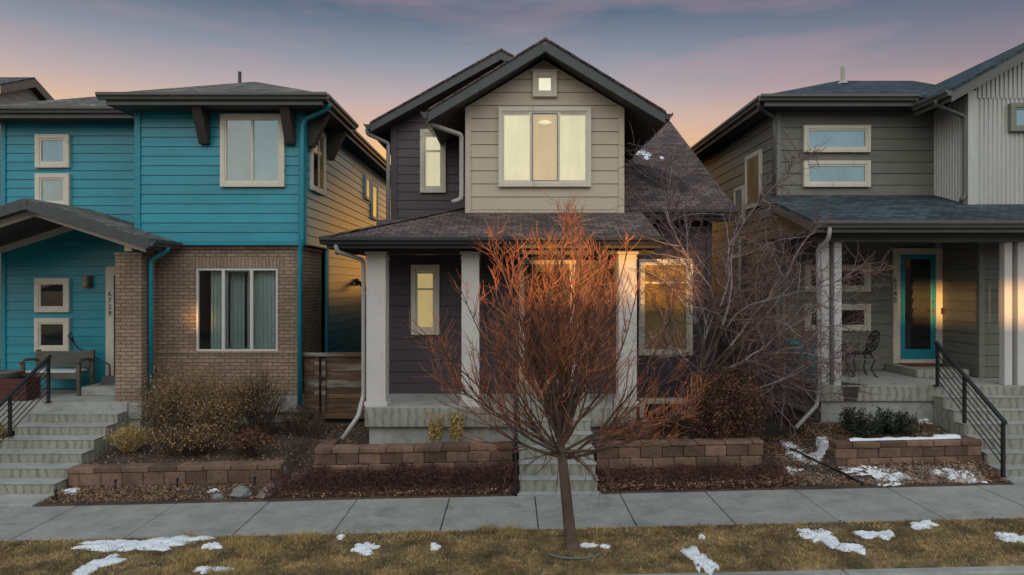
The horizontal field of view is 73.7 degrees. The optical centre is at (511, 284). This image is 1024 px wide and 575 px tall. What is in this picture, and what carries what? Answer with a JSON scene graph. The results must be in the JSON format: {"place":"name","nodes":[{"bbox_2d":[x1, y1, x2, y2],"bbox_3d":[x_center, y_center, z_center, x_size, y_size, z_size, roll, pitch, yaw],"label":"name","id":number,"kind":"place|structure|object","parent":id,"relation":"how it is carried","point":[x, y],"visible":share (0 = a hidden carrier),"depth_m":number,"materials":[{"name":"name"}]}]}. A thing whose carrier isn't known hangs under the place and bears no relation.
{"place":"outdoors","nodes":[
{"label":"outdoors","id":0,"kind":"place"},
{"bbox_2d":[0,359,1010,506],"bbox_3d":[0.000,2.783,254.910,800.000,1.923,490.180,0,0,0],"label":"ground","id":1,"kind":"structure","parent":0,"point":[778,429],"depth_m":11.11,"materials":[{"name":"brown soil"}]},
{"bbox_2d":[0,419,7,438],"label":"ornamental grass","id":2,"kind":"object","parent":1,"relation":"on","point":[2,430],"depth_m":11.74,"materials":[{"name":"plant"}]},
{"bbox_2d":[0,77,53,358],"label":"house","id":3,"kind":"structure","parent":1,"relation":"on","point":[20,89],"depth_m":29.22,"materials":[{"name":"wood"}]},
{"bbox_2d":[0,411,127,507],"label":"porch steps","id":4,"kind":"structure","parent":1,"relation":"on","point":[41,452],"depth_m":11.38,"materials":[{"name":"concrete"}]},
{"bbox_2d":[0,355,52,442],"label":"stair railing","id":5,"kind":"object","parent":4,"relation":"on","point":[8,397],"visible":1,"depth_m":11.82,"materials":[{"name":"black metal"}]},
{"bbox_2d":[58,487,79,494],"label":"snow patch","id":6,"kind":"object","parent":1,"relation":"on","point":[73,490],"visible":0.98,"depth_m":10.40,"materials":[{"name":"white snow"}]},
{"bbox_2d":[103,420,152,451],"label":"ornamental grass","id":7,"kind":"object","parent":1,"relation":"on","point":[123,437],"depth_m":11.44,"materials":[{"name":"plant"}]},
{"bbox_2d":[126,353,211,437],"bbox_3d":[-5.981,1.935,12.116,1.458,1.495,1.250,0,0,-17],"label":"shrub","id":8,"kind":"object","parent":1,"relation":"on","point":[165,403],"visible":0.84,"depth_m":11.93,"materials":[{"name":"brown plant"}]},
{"bbox_2d":[68,460,285,487],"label":"retaining wall","id":9,"kind":"structure","parent":1,"relation":"on","point":[222,472],"depth_m":10.65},
{"bbox_2d":[137,418,236,455],"bbox_3d":[-5.404,2.512,11.317,1.791,0.583,0.942,0,0,0],"label":"shrub","id":10,"kind":"object","parent":1,"relation":"on","point":[189,446],"visible":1,"depth_m":11.21,"materials":[{"name":"brown plant"}]},
{"bbox_2d":[0,71,390,430],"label":"house","id":11,"kind":"structure","parent":1,"relation":"on","point":[193,224],"depth_m":13.15,"materials":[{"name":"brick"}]},
{"bbox_2d":[0,376,40,399],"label":"planter box","id":12,"kind":"object","parent":11,"relation":"on","point":[7,386],"visible":0.72,"depth_m":12.55,"materials":[{"name":"wood"}]},
{"bbox_2d":[0,369,23,378],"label":"bowl","id":13,"kind":"object","parent":12,"relation":"on","point":[11,374],"visible":0.93,"depth_m":12.66,"materials":[{"name":"grey metal"}]},
{"bbox_2d":[34,278,70,311],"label":"window","id":14,"kind":"structure","parent":11,"relation":"in","point":[50,294],"depth_m":13.89,"materials":[{"name":"white glass"}]},
{"bbox_2d":[34,318,70,351],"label":"window","id":15,"kind":"structure","parent":11,"relation":"in","point":[50,334],"depth_m":13.89,"materials":[{"name":"white glass"}]},
{"bbox_2d":[35,134,70,167],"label":"window","id":16,"kind":"structure","parent":11,"relation":"in","point":[51,150],"depth_m":13.89,"materials":[{"name":"beige wood"}]},
{"bbox_2d":[35,173,70,205],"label":"window","id":17,"kind":"structure","parent":11,"relation":"in","point":[49,187],"depth_m":13.89,"materials":[{"name":"white glass"}]},
{"bbox_2d":[20,349,94,395],"bbox_3d":[-8.870,1.715,13.333,1.140,0.850,0.534,0,0,0],"label":"bench","id":18,"kind":"object","parent":11,"relation":"on","point":[78,360],"visible":0.87,"depth_m":13.51,"materials":[{"name":"brown wood"}]},
{"bbox_2d":[68,332,114,384],"bbox_3d":[-8.360,1.536,13.538,1.243,1.169,0.274,0,0,10],"label":"snow shovel","id":19,"kind":"object","parent":11,"relation":"on","point":[108,380],"visible":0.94,"depth_m":13.52,"materials":[{"name":"black metal"}]},
{"bbox_2d":[196,269,277,350],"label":"window","id":20,"kind":"structure","parent":11,"relation":"in","point":[237,309],"depth_m":13.33,"materials":[{"name":"grey glass"}]},
{"bbox_2d":[220,113,285,186],"bbox_3d":[-4.941,-2.556,13.014,1.223,1.394,0.092,0,0,0],"label":"window","id":21,"kind":"structure","parent":11,"relation":"in","point":[252,145],"depth_m":13.01,"materials":[{"name":"glass"}]},
{"bbox_2d":[309,133,325,195],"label":"window","id":22,"kind":"structure","parent":11,"relation":"in","point":[317,161],"depth_m":13.89,"materials":[{"name":"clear glass"}]},
{"bbox_2d":[364,175,370,201],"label":"window","id":23,"kind":"structure","parent":11,"relation":"in","point":[367,180],"depth_m":18.56,"materials":[{"name":"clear glass"}]},
{"bbox_2d":[370,181,377,220],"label":"window","id":24,"kind":"structure","parent":11,"relation":"in","point":[374,187],"depth_m":19.50,"materials":[{"name":"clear glass"}]},
{"bbox_2d":[168,360,263,437],"bbox_3d":[-5.170,1.988,12.025,1.553,1.349,1.302,0,0,0],"label":"shrub","id":25,"kind":"object","parent":1,"relation":"on","point":[219,410],"visible":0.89,"depth_m":11.87,"materials":[{"name":"brown plant"}]},
{"bbox_2d":[211,493,223,499],"bbox_3d":[-4.305,3.107,9.982,0.190,0.114,0.128,0,0,0],"label":"rock","id":26,"kind":"object","parent":1,"relation":"on","point":[217,496],"visible":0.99,"depth_m":9.94,"materials":[{"name":"grey stone"}]},
{"bbox_2d":[229,486,251,498],"bbox_3d":[-3.977,3.069,10.021,0.308,0.228,0.263,0,0,-34],"label":"rock","id":27,"kind":"object","parent":1,"relation":"on","point":[239,492],"visible":0.91,"depth_m":9.95,"materials":[{"name":"grey stone"}]},
{"bbox_2d":[222,425,274,455],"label":"shrub","id":28,"kind":"object","parent":1,"relation":"on","point":[245,441],"visible":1,"depth_m":11.06,"materials":[{"name":"orange plant"}]},
{"bbox_2d":[230,359,297,434],"bbox_3d":[-4.413,1.976,12.102,1.173,1.354,1.249,0,0,0],"label":"shrub","id":29,"kind":"object","parent":1,"relation":"on","point":[258,420],"visible":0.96,"depth_m":12.01,"materials":[{"name":"brown plant"}]},
{"bbox_2d":[277,402,328,435],"bbox_3d":[-3.734,2.384,12.214,0.945,0.600,0.775,0,0,0],"label":"shrub","id":30,"kind":"object","parent":1,"relation":"on","point":[302,421],"visible":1,"depth_m":12.14,"materials":[{"name":"orange plant"}]},
{"bbox_2d":[303,352,365,420],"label":"gate","id":31,"kind":"structure","parent":1,"relation":"on","point":[341,372],"depth_m":13.23,"materials":[{"name":"brown wood"}]},
{"bbox_2d":[314,439,512,483],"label":"retaining wall","id":32,"kind":"structure","parent":1,"relation":"on","point":[330,452],"depth_m":10.52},
{"bbox_2d":[425,411,445,442],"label":"dried stalks","id":33,"kind":"object","parent":1,"relation":"on","point":[436,424],"visible":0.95,"depth_m":10.93,"materials":[{"name":"plant"}]},
{"bbox_2d":[448,410,464,441],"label":"dried stalks","id":34,"kind":"object","parent":1,"relation":"on","point":[453,426],"visible":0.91,"depth_m":10.92,"materials":[{"name":"plant"}]},
{"bbox_2d":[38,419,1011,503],"bbox_3d":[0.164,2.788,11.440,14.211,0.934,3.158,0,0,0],"label":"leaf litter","id":35,"kind":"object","parent":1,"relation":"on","point":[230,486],"visible":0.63,"depth_m":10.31,"materials":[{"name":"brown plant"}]},
{"bbox_2d":[319,37,737,452],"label":"house","id":36,"kind":"structure","parent":1,"relation":"on","point":[473,149],"depth_m":12.58,"materials":[{"name":"grey wood"}]},
{"bbox_2d":[411,265,439,334],"bbox_3d":[-1.594,0.278,12.564,0.520,1.287,0.092,0,0,0],"label":"window","id":37,"kind":"structure","parent":36,"relation":"in","point":[425,279],"depth_m":12.53,"materials":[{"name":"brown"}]},
{"bbox_2d":[420,129,445,192],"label":"window","id":38,"kind":"structure","parent":36,"relation":"in","point":[432,154],"depth_m":14.24,"materials":[{"name":"beige glass"}]},
{"bbox_2d":[498,107,590,186],"bbox_3d":[0.602,-2.527,12.570,1.700,1.464,0.260,0,0,0],"label":"window","id":39,"kind":"structure","parent":36,"relation":"in","point":[538,146],"depth_m":12.55,"materials":[{"name":"beige glass"}]},
{"bbox_2d":[531,70,557,97],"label":"window","id":40,"kind":"structure","parent":36,"relation":"in","point":[544,82],"depth_m":12.51,"materials":[{"name":"beige"}]},
{"bbox_2d":[525,265,569,379],"bbox_3d":[0.645,0.689,12.572,0.830,2.118,0.033,0,0,0],"label":"door","id":41,"kind":"structure","parent":36,"relation":"in","point":[529,268],"depth_m":12.57,"materials":[{"name":"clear glass"}]},
{"bbox_2d":[636,151,651,155],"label":"snow patch","id":42,"kind":"object","parent":36,"relation":"on","point":[643,153],"visible":0.45,"depth_m":15.62,"materials":[{"name":"white snow"}]},
{"bbox_2d":[638,259,692,354],"bbox_3d":[2.957,0.433,13.164,1.039,1.856,0.092,0,0,0],"label":"window","id":43,"kind":"structure","parent":36,"relation":"in","point":[642,308],"depth_m":13.16,"materials":[{"name":"beige glass"}]},
{"bbox_2d":[639,398,692,417],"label":"window","id":44,"kind":"structure","parent":36,"relation":"in","point":[658,400],"depth_m":13.13,"materials":[{"name":"glass"}]},
{"bbox_2d":[264,455,794,498],"bbox_3d":[0.273,2.862,10.202,7.820,0.500,0.735,0,0,0],"label":"ground cover","id":45,"kind":"object","parent":1,"relation":"on","point":[456,479],"depth_m":10.15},
{"bbox_2d":[517,417,600,514],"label":"porch steps","id":46,"kind":"structure","parent":1,"relation":"on","point":[540,482],"depth_m":10.23,"materials":[{"name":"concrete"}]},
{"bbox_2d":[512,360,518,493],"bbox_3d":[0.055,2.141,10.585,0.100,1.778,1.410,0,0,0],"label":"stair railing","id":47,"kind":"object","parent":46,"relation":"on","point":[515,464],"visible":0.52,"depth_m":9.91,"materials":[{"name":"black metal"}]},
{"bbox_2d":[255,443,988,497],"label":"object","id":48,"kind":"structure","parent":1,"relation":"on","point":[904,480],"depth_m":10.25,"materials":[{"name":"stone"}]},
{"bbox_2d":[599,413,654,441],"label":"shrub","id":49,"kind":"object","parent":1,"relation":"on","point":[620,425],"visible":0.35,"depth_m":10.88,"materials":[{"name":"orange plant"}]},
{"bbox_2d":[643,398,687,436],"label":"shrub","id":50,"kind":"object","parent":1,"relation":"on","point":[668,428],"visible":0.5,"depth_m":11.53,"materials":[{"name":"red plant"}]},
{"bbox_2d":[595,437,763,477],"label":"retaining wall","id":51,"kind":"structure","parent":1,"relation":"on","point":[745,451],"depth_m":10.52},
{"bbox_2d":[712,313,733,379],"bbox_3d":[4.610,1.720,16.528,1.500,2.060,0.064,0,0,0],"label":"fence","id":52,"kind":"object","parent":1,"relation":"on","point":[723,345],"visible":0.03,"depth_m":16.50,"materials":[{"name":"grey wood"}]},
{"bbox_2d":[676,356,778,438],"bbox_3d":[3.452,1.884,11.005,1.731,1.597,1.350,0,0,0],"label":"shrub","id":53,"kind":"object","parent":1,"relation":"on","point":[731,407],"visible":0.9,"depth_m":10.81,"materials":[{"name":"orange plant"}]},
{"bbox_2d":[598,119,902,444],"bbox_3d":[3.890,0.222,11.439,4.884,5.208,4.527,0,0,0],"label":"bare tree","id":54,"kind":"object","parent":1,"relation":"on","point":[755,360],"visible":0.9,"depth_m":11.17,"materials":[{"name":"brown plant"}]},
{"bbox_2d":[784,339,804,374],"bbox_3d":[5.520,1.408,13.350,0.410,0.676,0.410,0,0,0],"label":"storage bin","id":55,"kind":"object","parent":1,"relation":"on","point":[795,344],"visible":0.33,"depth_m":13.19,"materials":[{"name":"teal plastic"}]},
{"bbox_2d":[786,466,803,475],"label":"snow patch","id":56,"kind":"object","parent":1,"relation":"on","point":[789,469],"visible":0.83,"depth_m":10.59,"materials":[{"name":"white snow"}]},
{"bbox_2d":[780,440,814,461],"bbox_3d":[4.627,2.741,11.314,0.408,0.254,1.182,0,0,-7],"label":"snow patch","id":57,"kind":"object","parent":1,"relation":"on","point":[798,455],"visible":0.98,"depth_m":11.19,"materials":[{"name":"white snow"}]},
{"bbox_2d":[805,346,815,377],"bbox_3d":[5.660,1.456,12.850,0.281,0.580,0.281,0,0,0],"label":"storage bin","id":58,"kind":"object","parent":1,"relation":"on","point":[812,361],"visible":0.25,"depth_m":12.74,"materials":[{"name":"teal plastic"}]},
{"bbox_2d":[805,436,828,463],"bbox_3d":[4.899,2.671,10.967,0.615,0.386,0.567,0,0,-8],"label":"snow patch","id":59,"kind":"object","parent":1,"relation":"on","point":[821,449],"visible":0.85,"depth_m":10.93,"materials":[{"name":"white snow"}]},
{"bbox_2d":[790,448,864,485],"bbox_3d":[4.854,2.850,10.598,0.050,0.290,1.493,0,0,-19],"label":"garden edging","id":60,"kind":"object","parent":1,"relation":"on","point":[848,476],"visible":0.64,"depth_m":10.40,"materials":[{"name":"black metal"}]},
{"bbox_2d":[690,43,1023,428],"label":"house","id":61,"kind":"structure","parent":1,"relation":"on","point":[924,181],"depth_m":13.48,"materials":[{"name":"grey"}]},
{"bbox_2d":[727,240,740,303],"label":"window","id":62,"kind":"structure","parent":61,"relation":"in","point":[736,263],"depth_m":16.30,"materials":[{"name":"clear glass"}]},
{"bbox_2d":[733,185,744,225],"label":"window","id":63,"kind":"structure","parent":61,"relation":"in","point":[739,192],"depth_m":16.02,"materials":[{"name":"clear glass"}]},
{"bbox_2d":[745,149,762,209],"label":"window","id":64,"kind":"structure","parent":61,"relation":"in","point":[753,162],"depth_m":15.09,"materials":[{"name":"beige glass"}]},
{"bbox_2d":[802,125,870,152],"bbox_3d":[6.592,-2.957,13.864,1.355,0.547,0.092,0,0,0],"label":"window","id":65,"kind":"structure","parent":61,"relation":"in","point":[844,138],"depth_m":13.85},
{"bbox_2d":[802,160,870,186],"bbox_3d":[6.592,-2.247,13.864,1.355,0.534,0.092,0,0,0],"label":"window","id":66,"kind":"structure","parent":61,"relation":"in","point":[832,173],"depth_m":13.83,"materials":[{"name":"glass"}]},
{"bbox_2d":[804,265,870,291],"bbox_3d":[6.605,-0.130,13.864,1.329,0.547,0.092,0,0,0],"label":"window","id":67,"kind":"structure","parent":61,"relation":"in","point":[809,271],"depth_m":13.82,"materials":[{"name":"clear glass"}]},
{"bbox_2d":[804,304,870,330],"bbox_3d":[6.605,0.664,13.864,1.329,0.547,0.092,0,0,0],"label":"window","id":68,"kind":"structure","parent":61,"relation":"in","point":[848,311],"depth_m":13.83,"materials":[{"name":"clear glass"}]},
{"bbox_2d":[842,342,860,376],"bbox_3d":[6.384,1.436,13.100,0.570,0.632,0.570,0,0,0],"label":"bistro table","id":69,"kind":"object","parent":61,"relation":"on","point":[850,343],"visible":0.28,"depth_m":13.04,"materials":[{"name":"black metal"}]},
{"bbox_2d":[842,330,879,376],"bbox_3d":[6.691,1.312,13.050,0.591,0.887,0.430,0,0,0],"label":"bistro chair","id":70,"kind":"object","parent":61,"relation":"on","point":[872,343],"visible":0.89,"depth_m":12.98,"materials":[{"name":"black metal"}]},
{"bbox_2d":[900,255,935,358],"bbox_3d":[8.242,0.451,13.842,0.723,2.123,0.085,0,0,0],"label":"door","id":71,"kind":"structure","parent":61,"relation":"in","point":[917,272],"depth_m":13.87,"materials":[{"name":"teal glass"}]},
{"bbox_2d":[898,363,949,366],"bbox_3d":[8.140,1.587,13.500,0.720,0.014,0.500,0,0,0],"label":"doormat","id":72,"kind":"object","parent":61,"relation":"on","point":[921,364],"visible":1,"depth_m":13.50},
{"bbox_2d":[1008,103,1023,131],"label":"window","id":73,"kind":"structure","parent":61,"relation":"in","point":[1015,110],"depth_m":12.79,"materials":[{"name":"beige wood"}]},
{"bbox_2d":[837,404,888,437],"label":"evergreen shrub","id":74,"kind":"object","parent":1,"relation":"on","point":[859,427],"visible":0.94,"depth_m":11.15,"materials":[{"name":"green plant"}]},
{"bbox_2d":[836,465,913,481],"bbox_3d":[5.401,2.841,10.245,1.292,0.165,0.426,0,0,16],"label":"snow patch","id":75,"kind":"object","parent":1,"relation":"on","point":[878,475],"visible":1,"depth_m":10.20,"materials":[{"name":"white snow"}]},
{"bbox_2d":[875,482,903,485],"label":"snow patch","id":76,"kind":"object","parent":1,"relation":"on","point":[890,483],"visible":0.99,"depth_m":9.92,"materials":[{"name":"white snow"}]},
{"bbox_2d":[869,404,922,436],"bbox_3d":[6.289,2.265,11.253,0.761,0.557,0.826,0,0,0],"label":"evergreen shrub","id":77,"kind":"object","parent":1,"relation":"on","point":[898,425],"visible":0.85,"depth_m":11.14,"materials":[{"name":"green plant"}]},
{"bbox_2d":[828,437,981,465],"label":"retaining wall","id":78,"kind":"structure","parent":1,"relation":"on","point":[843,451],"depth_m":10.51,"materials":[{"name":"brown stone"}]},
{"bbox_2d":[848,434,960,440],"bbox_3d":[6.110,2.386,10.688,1.720,0.085,0.175,0,0,0],"label":"snow patch","id":79,"kind":"object","parent":78,"relation":"on","point":[945,436],"visible":1,"depth_m":10.61,"materials":[{"name":"white snow"}]},
{"bbox_2d":[918,418,932,423],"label":"snow patch","id":80,"kind":"object","parent":1,"relation":"on","point":[925,419],"visible":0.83,"depth_m":11.79,"materials":[{"name":"white snow"}]},
{"bbox_2d":[928,468,987,482],"bbox_3d":[6.594,2.834,10.115,0.716,0.139,0.467,0,0,0],"label":"snow patch","id":81,"kind":"object","parent":1,"relation":"on","point":[951,475],"visible":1,"depth_m":10.15,"materials":[{"name":"white snow"}]},
{"bbox_2d":[954,478,966,482],"bbox_3d":[6.549,2.883,9.982,0.209,0.108,0.145,0,0,20],"label":"rock","id":82,"kind":"object","parent":1,"relation":"on","point":[959,480],"visible":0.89,"depth_m":9.94,"materials":[{"name":"stone"}]},
{"bbox_2d":[934,395,1023,484],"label":"porch steps","id":83,"kind":"structure","parent":1,"relation":"on","point":[948,413],"depth_m":11.12,"materials":[{"name":"concrete"}]},
{"bbox_2d":[933,341,1007,477],"bbox_3d":[7.330,1.926,10.975,0.100,1.908,1.670,0,0,0],"label":"stair railing","id":84,"kind":"object","parent":83,"relation":"on","point":[939,349],"visible":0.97,"depth_m":10.93,"materials":[{"name":"black metal"}]},
{"bbox_2d":[0,484,1023,541],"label":"sidewalk","id":85,"kind":"structure","parent":0,"point":[623,510],"depth_m":9.14,"materials":[{"name":"concrete"}]},
{"bbox_2d":[0,519,1023,574],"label":"lawn","id":86,"kind":"structure","parent":0,"point":[611,570],"depth_m":7.69,"materials":[{"name":"brown plant"}]},
{"bbox_2d":[72,553,126,574],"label":"snow patch","id":87,"kind":"object","parent":86,"relation":"on","point":[89,567],"visible":0.99,"depth_m":7.62,"materials":[{"name":"white snow"}]},
{"bbox_2d":[71,535,215,551],"bbox_3d":[-4.466,3.125,8.271,1.703,0.089,0.531,0,0,0],"label":"snow patch","id":88,"kind":"object","parent":86,"relation":"on","point":[148,544],"visible":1,"depth_m":8.20,"materials":[{"name":"white snow"}]},
{"bbox_2d":[201,542,222,549],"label":"snow patch","id":89,"kind":"object","parent":86,"relation":"on","point":[210,547],"visible":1,"depth_m":8.06,"materials":[{"name":"white snow"}]},
{"bbox_2d":[193,566,233,573],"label":"snow patch","id":90,"kind":"object","parent":86,"relation":"on","point":[199,568],"visible":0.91,"depth_m":7.42,"materials":[{"name":"white snow"}]},
{"bbox_2d":[351,542,381,555],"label":"snow patch","id":91,"kind":"object","parent":86,"relation":"on","point":[360,547],"visible":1,"depth_m":7.93,"materials":[{"name":"white snow"}]},
{"bbox_2d":[430,542,441,550],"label":"snow patch","id":92,"kind":"object","parent":86,"relation":"on","point":[434,546],"visible":1,"depth_m":7.89,"materials":[{"name":"white snow"}]},
{"bbox_2d":[0,516,1021,574],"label":"scattered leaves","id":93,"kind":"object","parent":86,"relation":"on","point":[523,556],"visible":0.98,"depth_m":7.73,"materials":[{"name":"brown plant"}]},
{"bbox_2d":[398,189,722,550],"bbox_3d":[0.453,0.985,7.734,3.548,4.207,2.329,0,0,0],"label":"bare tree","id":94,"kind":"object","parent":86,"relation":"on","point":[558,412],"visible":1,"depth_m":7.75,"materials":[{"name":"brown plant"}]},
{"bbox_2d":[548,552,601,559],"bbox_3d":[0.700,3.000,7.551,0.601,0.024,0.165,0,0,0],"label":"tree ring","id":95,"kind":"object","parent":86,"relation":"on","point":[571,558],"visible":0.98,"depth_m":7.50,"materials":[{"name":"plastic"}]},
{"bbox_2d":[580,542,597,547],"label":"snow patch","id":96,"kind":"object","parent":86,"relation":"on","point":[586,545],"visible":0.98,"depth_m":7.84,"materials":[{"name":"white snow"}]},
{"bbox_2d":[600,543,610,548],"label":"snow patch","id":97,"kind":"object","parent":86,"relation":"on","point":[604,546],"visible":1,"depth_m":7.82,"materials":[{"name":"white snow"}]},
{"bbox_2d":[680,545,718,574],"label":"snow patch","id":98,"kind":"object","parent":86,"relation":"on","point":[694,555],"visible":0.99,"depth_m":7.34,"materials":[{"name":"white snow"}]},
{"bbox_2d":[796,528,839,548],"bbox_3d":[3.587,2.937,7.925,0.427,0.073,0.654,0,0,0],"label":"snow patch","id":99,"kind":"object","parent":86,"relation":"on","point":[825,537],"visible":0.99,"depth_m":7.95,"materials":[{"name":"white snow"}]},
{"bbox_2d":[836,543,865,554],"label":"snow patch","id":100,"kind":"object","parent":86,"relation":"on","point":[851,547],"visible":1,"depth_m":7.62,"materials":[{"name":"white snow"}]},
{"bbox_2d":[853,530,894,540],"bbox_3d":[4.277,2.931,7.998,0.496,0.053,0.298,0,0,0],"label":"snow patch","id":101,"kind":"object","parent":86,"relation":"on","point":[872,534],"visible":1,"depth_m":7.99,"materials":[{"name":"white snow"}]},
{"bbox_2d":[910,519,938,529],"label":"snow patch","id":102,"kind":"object","parent":86,"relation":"on","point":[921,524],"visible":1,"depth_m":8.24,"materials":[{"name":"white snow"}]},
{"bbox_2d":[994,532,1023,542],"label":"snow patch","id":103,"kind":"object","parent":86,"relation":"on","point":[1014,538],"visible":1,"depth_m":7.82,"materials":[{"name":"white snow"}]},
{"bbox_3d":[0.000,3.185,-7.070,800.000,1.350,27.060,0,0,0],"label":"road","id":104,"kind":"structure","parent":0,"visible":0},
{"bbox_2d":[625,566,1023,574],"bbox_3d":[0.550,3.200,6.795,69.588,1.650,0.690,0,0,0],"label":"kerb","id":105,"kind":"structure","parent":104,"relation":"on","point":[999,570],"depth_m":7.05,"materials":[{"name":"concrete"}]}
]}

